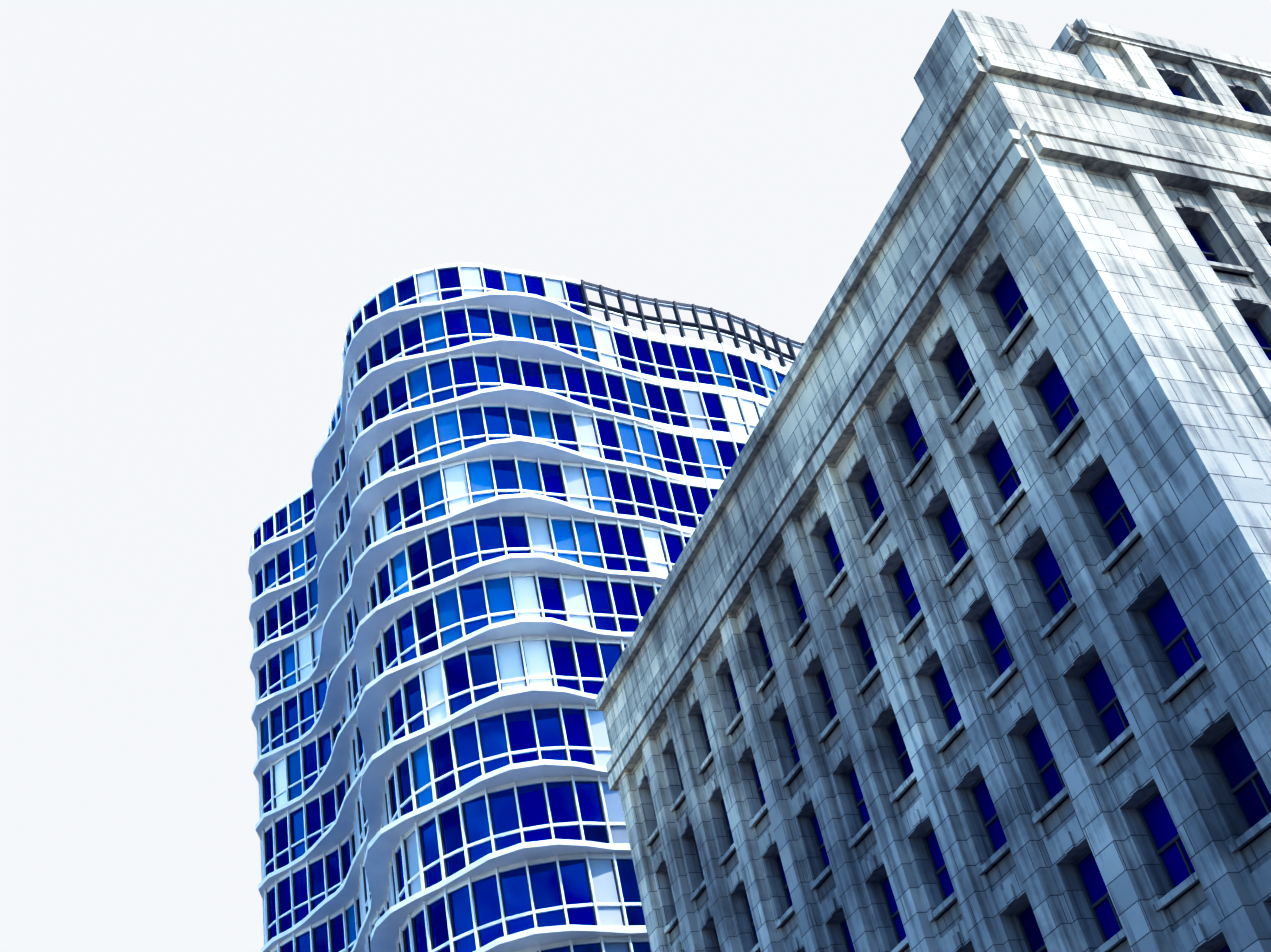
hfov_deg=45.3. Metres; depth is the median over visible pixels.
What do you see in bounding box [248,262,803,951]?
glass tower
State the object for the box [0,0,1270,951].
sky
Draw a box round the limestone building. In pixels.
[595,8,1270,951]
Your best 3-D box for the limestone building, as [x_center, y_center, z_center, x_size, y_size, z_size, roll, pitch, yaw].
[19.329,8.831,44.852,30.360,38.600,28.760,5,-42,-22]

